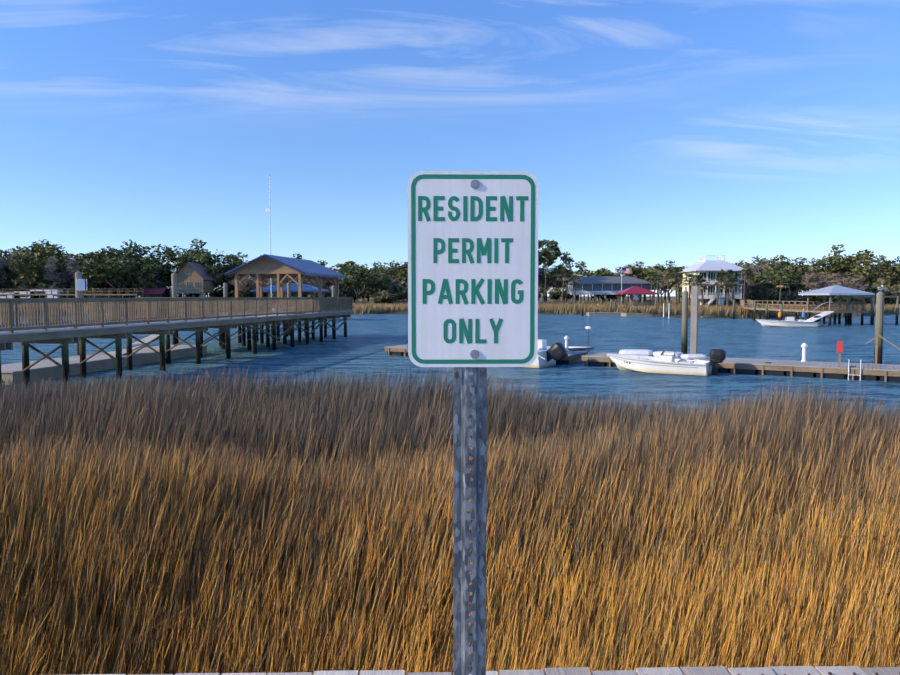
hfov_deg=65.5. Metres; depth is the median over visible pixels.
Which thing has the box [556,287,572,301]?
shrub
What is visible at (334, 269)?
oak tree
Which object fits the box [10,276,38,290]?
shrub
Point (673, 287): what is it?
shrub
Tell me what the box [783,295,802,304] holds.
shrub
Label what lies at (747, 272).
palm tree
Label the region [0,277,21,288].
bare tree
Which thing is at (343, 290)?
shrub
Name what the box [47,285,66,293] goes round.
shrub
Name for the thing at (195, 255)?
oak tree
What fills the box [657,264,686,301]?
bare tree
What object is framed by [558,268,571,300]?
palm tree
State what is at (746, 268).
palm tree
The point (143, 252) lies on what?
oak tree
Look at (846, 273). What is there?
palm tree
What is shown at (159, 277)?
palm tree
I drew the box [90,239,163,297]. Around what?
oak tree
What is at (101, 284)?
shrub
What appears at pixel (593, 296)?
shrub
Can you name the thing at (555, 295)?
shrub
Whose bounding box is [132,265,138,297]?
palm tree
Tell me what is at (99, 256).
oak tree
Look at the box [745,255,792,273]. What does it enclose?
oak tree
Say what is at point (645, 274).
oak tree
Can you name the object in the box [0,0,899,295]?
sky
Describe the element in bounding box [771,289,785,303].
shrub
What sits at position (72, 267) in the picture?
bare tree
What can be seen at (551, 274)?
oak tree
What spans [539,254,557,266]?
pine tree
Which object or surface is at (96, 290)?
shrub
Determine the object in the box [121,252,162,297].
oak tree
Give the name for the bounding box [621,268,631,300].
flag
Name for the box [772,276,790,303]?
palm tree
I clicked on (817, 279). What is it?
bare tree
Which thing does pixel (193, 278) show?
cedar house on stilts
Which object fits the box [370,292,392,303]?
shrub
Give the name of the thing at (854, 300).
shrub
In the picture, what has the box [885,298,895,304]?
shrub
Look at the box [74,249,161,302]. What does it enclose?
oak tree
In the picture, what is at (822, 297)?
shrub
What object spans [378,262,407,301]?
oak tree
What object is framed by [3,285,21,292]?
shrub
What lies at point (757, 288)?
bare tree
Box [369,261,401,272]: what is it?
oak tree
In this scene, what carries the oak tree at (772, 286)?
on the ground at (672, 298)
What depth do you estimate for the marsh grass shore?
122.90 m
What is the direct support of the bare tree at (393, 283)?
on the ground at (672, 298)
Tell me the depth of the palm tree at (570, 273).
177.97 m
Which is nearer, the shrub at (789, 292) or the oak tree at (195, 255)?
the shrub at (789, 292)
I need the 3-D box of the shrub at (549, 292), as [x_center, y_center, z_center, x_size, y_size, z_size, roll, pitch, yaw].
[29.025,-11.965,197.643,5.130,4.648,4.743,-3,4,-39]
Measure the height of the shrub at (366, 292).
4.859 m
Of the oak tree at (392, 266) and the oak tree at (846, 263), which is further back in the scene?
the oak tree at (392, 266)
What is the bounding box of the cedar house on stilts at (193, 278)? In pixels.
[170,262,213,296]
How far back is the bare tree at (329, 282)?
173.98 m
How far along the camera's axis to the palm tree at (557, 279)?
202.03 m
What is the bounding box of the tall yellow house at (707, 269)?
[679,255,743,306]
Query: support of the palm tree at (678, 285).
on the ground at (672, 298)
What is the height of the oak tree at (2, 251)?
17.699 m
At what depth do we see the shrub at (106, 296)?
160.56 m
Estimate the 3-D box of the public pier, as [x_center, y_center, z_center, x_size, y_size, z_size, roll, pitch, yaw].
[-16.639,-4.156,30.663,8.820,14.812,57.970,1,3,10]
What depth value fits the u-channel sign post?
1.69 m
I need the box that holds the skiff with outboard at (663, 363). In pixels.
[607,348,725,375]
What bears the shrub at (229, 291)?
on the ground at (672, 298)
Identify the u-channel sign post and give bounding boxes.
[453,367,486,674]
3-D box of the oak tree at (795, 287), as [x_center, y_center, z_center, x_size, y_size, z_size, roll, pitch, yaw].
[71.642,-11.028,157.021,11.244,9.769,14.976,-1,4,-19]
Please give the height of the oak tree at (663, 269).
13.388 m
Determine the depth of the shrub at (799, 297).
149.44 m
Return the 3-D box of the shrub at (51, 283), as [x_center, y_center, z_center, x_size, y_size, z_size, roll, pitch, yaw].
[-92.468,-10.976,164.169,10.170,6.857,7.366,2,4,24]
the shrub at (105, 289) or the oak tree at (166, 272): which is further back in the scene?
the oak tree at (166, 272)
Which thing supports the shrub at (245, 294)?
on the ground at (672, 298)
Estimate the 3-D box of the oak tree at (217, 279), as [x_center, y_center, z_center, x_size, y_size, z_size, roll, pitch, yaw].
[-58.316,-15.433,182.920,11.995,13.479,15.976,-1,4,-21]
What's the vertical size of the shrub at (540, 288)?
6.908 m
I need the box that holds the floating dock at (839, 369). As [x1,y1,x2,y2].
[385,286,899,381]
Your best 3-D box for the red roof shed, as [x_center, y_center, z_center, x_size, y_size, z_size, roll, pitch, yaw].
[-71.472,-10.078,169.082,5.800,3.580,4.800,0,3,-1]
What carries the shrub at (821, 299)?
on the ground at (672, 298)
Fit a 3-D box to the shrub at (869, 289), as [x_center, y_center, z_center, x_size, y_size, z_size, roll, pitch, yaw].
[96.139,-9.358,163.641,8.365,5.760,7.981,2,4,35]
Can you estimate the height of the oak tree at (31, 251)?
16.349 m
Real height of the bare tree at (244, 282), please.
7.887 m
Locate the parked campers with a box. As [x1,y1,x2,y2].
[0,290,62,304]
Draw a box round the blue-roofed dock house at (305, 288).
[250,283,329,319]
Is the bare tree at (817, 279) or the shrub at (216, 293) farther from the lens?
the shrub at (216, 293)
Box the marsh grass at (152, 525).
[0,361,899,674]
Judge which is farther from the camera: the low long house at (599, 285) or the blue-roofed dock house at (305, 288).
the low long house at (599, 285)
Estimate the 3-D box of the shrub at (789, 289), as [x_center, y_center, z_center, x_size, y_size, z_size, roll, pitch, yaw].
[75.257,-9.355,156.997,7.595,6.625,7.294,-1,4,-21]
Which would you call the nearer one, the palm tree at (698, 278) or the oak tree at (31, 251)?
the palm tree at (698, 278)
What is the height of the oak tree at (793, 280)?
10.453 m
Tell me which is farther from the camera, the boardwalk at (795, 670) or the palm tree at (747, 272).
the palm tree at (747, 272)
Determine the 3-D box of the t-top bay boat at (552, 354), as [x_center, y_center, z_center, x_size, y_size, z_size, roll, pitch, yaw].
[2.087,-0.805,33.457,7.274,5.295,3.084,2,4,31]
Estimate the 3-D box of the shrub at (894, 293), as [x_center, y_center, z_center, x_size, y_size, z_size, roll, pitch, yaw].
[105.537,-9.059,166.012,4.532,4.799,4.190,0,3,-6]
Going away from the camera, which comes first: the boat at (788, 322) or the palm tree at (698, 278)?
the boat at (788, 322)
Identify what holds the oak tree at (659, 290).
on the ground at (672, 298)
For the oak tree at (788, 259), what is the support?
on the ground at (672, 298)
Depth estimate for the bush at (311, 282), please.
168.75 m
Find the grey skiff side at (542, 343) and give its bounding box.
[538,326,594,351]
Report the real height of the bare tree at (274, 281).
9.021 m
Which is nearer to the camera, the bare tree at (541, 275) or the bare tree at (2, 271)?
the bare tree at (2, 271)
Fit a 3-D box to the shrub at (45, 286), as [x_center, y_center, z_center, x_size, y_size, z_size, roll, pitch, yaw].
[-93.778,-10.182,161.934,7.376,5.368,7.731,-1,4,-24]
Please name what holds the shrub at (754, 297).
on the ground at (672, 298)
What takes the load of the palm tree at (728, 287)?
on the ground at (672, 298)
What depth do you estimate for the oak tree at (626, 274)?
203.09 m
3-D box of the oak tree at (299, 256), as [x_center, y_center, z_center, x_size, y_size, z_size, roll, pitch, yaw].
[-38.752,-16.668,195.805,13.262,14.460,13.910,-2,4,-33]
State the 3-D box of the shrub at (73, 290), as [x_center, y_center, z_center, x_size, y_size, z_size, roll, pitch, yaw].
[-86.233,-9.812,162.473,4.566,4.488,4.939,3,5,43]
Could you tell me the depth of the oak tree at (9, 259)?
167.84 m
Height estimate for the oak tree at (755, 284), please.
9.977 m
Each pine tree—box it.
[335,261,365,290]
[538,239,574,302]
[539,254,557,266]
[869,260,899,287]
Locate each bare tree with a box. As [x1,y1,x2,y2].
[0,251,25,292]
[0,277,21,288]
[43,255,95,291]
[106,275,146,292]
[228,276,269,290]
[241,277,272,289]
[266,277,314,293]
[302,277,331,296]
[304,277,334,288]
[368,272,398,293]
[538,265,562,287]
[547,271,583,288]
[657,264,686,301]
[737,260,776,275]
[739,278,761,299]
[800,268,867,295]
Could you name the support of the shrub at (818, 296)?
on the ground at (672, 298)
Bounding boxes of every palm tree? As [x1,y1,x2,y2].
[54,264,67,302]
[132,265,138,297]
[154,276,166,284]
[554,269,561,300]
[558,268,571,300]
[560,272,573,302]
[568,276,581,302]
[647,274,662,303]
[648,272,664,302]
[663,269,673,299]
[665,266,684,305]
[671,267,682,304]
[681,272,695,305]
[689,274,704,287]
[692,279,712,305]
[711,271,729,305]
[718,269,735,304]
[720,279,737,305]
[728,273,738,304]
[736,266,756,301]
[737,269,753,299]
[759,270,777,305]
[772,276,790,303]
[791,269,805,303]
[839,272,855,295]
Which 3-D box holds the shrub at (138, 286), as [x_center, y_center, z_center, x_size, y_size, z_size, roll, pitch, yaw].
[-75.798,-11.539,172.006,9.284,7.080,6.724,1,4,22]
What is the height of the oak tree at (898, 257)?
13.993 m
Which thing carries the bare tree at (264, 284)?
on the ground at (672, 298)
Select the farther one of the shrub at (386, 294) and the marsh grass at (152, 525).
the shrub at (386, 294)
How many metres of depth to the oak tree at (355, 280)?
172.10 m
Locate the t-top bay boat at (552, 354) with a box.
[523,342,567,367]
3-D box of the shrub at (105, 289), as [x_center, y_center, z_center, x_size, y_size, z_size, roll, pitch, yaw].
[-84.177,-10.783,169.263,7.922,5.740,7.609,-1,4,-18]
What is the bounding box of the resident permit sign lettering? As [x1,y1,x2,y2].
[418,196,527,343]
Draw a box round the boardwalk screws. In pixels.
[645,672,899,674]
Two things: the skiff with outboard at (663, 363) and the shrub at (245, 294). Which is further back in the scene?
the shrub at (245, 294)
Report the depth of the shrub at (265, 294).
168.84 m
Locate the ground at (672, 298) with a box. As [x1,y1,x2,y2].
[14,296,899,669]
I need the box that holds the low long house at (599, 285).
[564,276,654,302]
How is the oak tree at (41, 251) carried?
on the ground at (672, 298)
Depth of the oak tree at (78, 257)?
169.08 m
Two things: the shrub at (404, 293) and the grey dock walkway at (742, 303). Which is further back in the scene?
the shrub at (404, 293)
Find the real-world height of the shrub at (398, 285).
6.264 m
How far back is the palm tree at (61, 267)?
164.49 m
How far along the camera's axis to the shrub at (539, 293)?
170.13 m
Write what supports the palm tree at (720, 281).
on the ground at (672, 298)
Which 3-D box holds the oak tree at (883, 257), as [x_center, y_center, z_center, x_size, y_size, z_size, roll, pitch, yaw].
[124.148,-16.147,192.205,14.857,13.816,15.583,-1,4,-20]
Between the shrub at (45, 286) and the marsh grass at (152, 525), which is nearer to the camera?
the marsh grass at (152, 525)
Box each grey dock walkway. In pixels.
[740,299,753,309]
[744,300,820,319]
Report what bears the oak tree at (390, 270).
on the ground at (672, 298)
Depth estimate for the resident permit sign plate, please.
1.64 m
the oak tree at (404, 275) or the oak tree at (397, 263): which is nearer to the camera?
the oak tree at (404, 275)
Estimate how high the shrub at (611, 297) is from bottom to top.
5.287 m
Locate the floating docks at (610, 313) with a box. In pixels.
[582,298,755,320]
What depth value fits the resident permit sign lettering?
1.64 m
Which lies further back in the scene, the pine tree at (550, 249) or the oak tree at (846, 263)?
the pine tree at (550, 249)
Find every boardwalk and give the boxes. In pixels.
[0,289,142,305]
[82,666,899,674]
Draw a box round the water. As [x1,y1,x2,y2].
[0,314,899,424]
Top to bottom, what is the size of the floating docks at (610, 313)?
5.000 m
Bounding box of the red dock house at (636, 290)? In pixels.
[614,286,657,306]
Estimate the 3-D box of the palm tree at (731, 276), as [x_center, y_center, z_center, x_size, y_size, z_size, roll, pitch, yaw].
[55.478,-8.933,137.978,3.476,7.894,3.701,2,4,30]
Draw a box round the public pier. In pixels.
[0,175,352,387]
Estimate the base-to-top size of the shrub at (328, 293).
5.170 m
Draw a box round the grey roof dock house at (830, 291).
[798,285,898,325]
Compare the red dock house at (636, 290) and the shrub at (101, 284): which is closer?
the red dock house at (636, 290)
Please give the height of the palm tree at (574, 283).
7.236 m
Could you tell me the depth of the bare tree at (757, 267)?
157.34 m
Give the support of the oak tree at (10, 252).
on the ground at (672, 298)
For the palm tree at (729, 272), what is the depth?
134.74 m
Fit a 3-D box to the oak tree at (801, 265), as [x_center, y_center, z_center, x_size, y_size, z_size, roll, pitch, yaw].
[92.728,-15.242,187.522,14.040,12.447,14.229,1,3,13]
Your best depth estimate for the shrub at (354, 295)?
175.25 m
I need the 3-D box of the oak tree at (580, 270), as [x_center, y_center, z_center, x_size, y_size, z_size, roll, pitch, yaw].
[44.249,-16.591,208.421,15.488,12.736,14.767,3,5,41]
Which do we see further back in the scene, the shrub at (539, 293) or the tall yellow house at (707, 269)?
the shrub at (539, 293)
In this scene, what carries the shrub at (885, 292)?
on the ground at (672, 298)
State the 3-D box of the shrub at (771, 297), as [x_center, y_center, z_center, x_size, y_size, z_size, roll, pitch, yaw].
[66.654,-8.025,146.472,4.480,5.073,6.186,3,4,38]
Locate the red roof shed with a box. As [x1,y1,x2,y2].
[138,288,169,296]
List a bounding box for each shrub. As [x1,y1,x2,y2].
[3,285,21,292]
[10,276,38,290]
[33,277,71,292]
[35,282,53,289]
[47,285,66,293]
[64,277,101,293]
[66,286,88,297]
[82,288,103,297]
[85,283,117,293]
[95,282,109,302]
[98,290,121,297]
[126,276,164,296]
[208,286,222,296]
[216,285,242,296]
[229,286,255,296]
[241,277,270,296]
[312,284,331,296]
[339,285,355,299]
[349,286,362,301]
[359,287,379,300]
[369,290,393,303]
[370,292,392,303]
[392,280,407,300]
[396,286,407,303]
[538,281,546,296]
[538,289,544,299]
[546,287,559,301]
[551,288,564,300]
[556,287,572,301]
[590,295,609,300]
[607,295,624,300]
[669,281,682,297]
[748,292,761,304]
[757,288,781,303]
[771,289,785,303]
[778,284,801,293]
[778,291,795,302]
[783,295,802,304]
[788,290,811,303]
[802,291,842,303]
[806,295,820,304]
[809,288,834,303]
[841,295,861,304]
[858,285,880,295]
[860,287,893,302]
[872,278,899,299]
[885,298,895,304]
[888,289,899,304]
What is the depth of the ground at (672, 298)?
126.65 m
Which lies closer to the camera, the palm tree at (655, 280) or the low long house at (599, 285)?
the palm tree at (655, 280)
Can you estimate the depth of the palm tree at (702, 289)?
133.81 m
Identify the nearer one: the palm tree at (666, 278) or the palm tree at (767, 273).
the palm tree at (767, 273)
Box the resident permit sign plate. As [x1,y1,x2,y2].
[408,171,538,366]
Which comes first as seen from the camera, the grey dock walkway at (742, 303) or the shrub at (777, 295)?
the grey dock walkway at (742, 303)
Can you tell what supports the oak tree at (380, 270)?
on the ground at (672, 298)
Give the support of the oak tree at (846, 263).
on the ground at (672, 298)
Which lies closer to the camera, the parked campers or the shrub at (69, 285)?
the parked campers
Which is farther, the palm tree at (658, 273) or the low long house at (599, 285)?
the low long house at (599, 285)
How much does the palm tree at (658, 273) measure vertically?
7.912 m
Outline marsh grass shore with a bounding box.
[2,299,899,318]
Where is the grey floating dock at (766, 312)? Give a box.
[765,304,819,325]
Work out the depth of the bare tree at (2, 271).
162.19 m
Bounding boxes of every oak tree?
[0,243,41,257]
[0,253,16,285]
[3,244,66,287]
[5,248,16,256]
[12,239,89,281]
[13,246,67,261]
[56,253,97,283]
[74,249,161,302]
[83,246,157,293]
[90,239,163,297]
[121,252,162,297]
[127,244,168,297]
[136,257,174,287]
[147,239,237,272]
[204,252,248,296]
[220,267,247,301]
[291,254,324,280]
[320,260,339,284]
[339,262,392,301]
[368,268,388,284]
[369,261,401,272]
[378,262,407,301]
[384,261,407,276]
[388,262,407,277]
[389,270,407,300]
[544,262,590,286]
[574,261,613,298]
[576,268,618,299]
[615,261,651,276]
[623,263,663,300]
[643,260,674,300]
[658,284,674,300]
[740,267,764,297]
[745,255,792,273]
[749,267,804,291]
[750,266,798,290]
[766,257,797,267]
[773,265,804,287]
[778,257,825,289]
[805,244,883,303]
[858,266,899,287]
[874,255,898,276]
[882,256,899,272]
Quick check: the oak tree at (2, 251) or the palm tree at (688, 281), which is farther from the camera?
the oak tree at (2, 251)
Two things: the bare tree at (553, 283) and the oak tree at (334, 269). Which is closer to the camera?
the oak tree at (334, 269)
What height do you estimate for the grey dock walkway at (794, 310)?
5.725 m
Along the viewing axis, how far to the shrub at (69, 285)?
166.32 m
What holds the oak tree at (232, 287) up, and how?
on the ground at (672, 298)
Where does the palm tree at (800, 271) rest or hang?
on the ground at (672, 298)
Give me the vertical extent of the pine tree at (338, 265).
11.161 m
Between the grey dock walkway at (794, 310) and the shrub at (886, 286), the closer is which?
the grey dock walkway at (794, 310)
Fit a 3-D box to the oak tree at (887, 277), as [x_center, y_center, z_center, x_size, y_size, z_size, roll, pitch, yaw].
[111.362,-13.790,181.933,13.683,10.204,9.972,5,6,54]
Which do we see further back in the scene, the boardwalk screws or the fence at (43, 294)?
the fence at (43, 294)
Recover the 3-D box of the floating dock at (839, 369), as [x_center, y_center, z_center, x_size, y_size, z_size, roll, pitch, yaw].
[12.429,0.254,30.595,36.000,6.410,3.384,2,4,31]
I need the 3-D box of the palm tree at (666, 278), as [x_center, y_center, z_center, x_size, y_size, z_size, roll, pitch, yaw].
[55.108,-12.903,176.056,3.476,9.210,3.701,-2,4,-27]
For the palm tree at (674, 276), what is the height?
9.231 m
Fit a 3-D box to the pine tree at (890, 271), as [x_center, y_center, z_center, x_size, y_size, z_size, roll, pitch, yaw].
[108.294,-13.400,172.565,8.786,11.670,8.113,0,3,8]
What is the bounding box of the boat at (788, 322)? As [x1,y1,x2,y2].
[755,309,820,326]
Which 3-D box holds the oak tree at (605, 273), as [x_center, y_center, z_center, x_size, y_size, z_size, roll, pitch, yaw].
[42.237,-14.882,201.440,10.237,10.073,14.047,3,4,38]
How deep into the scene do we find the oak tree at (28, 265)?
160.70 m

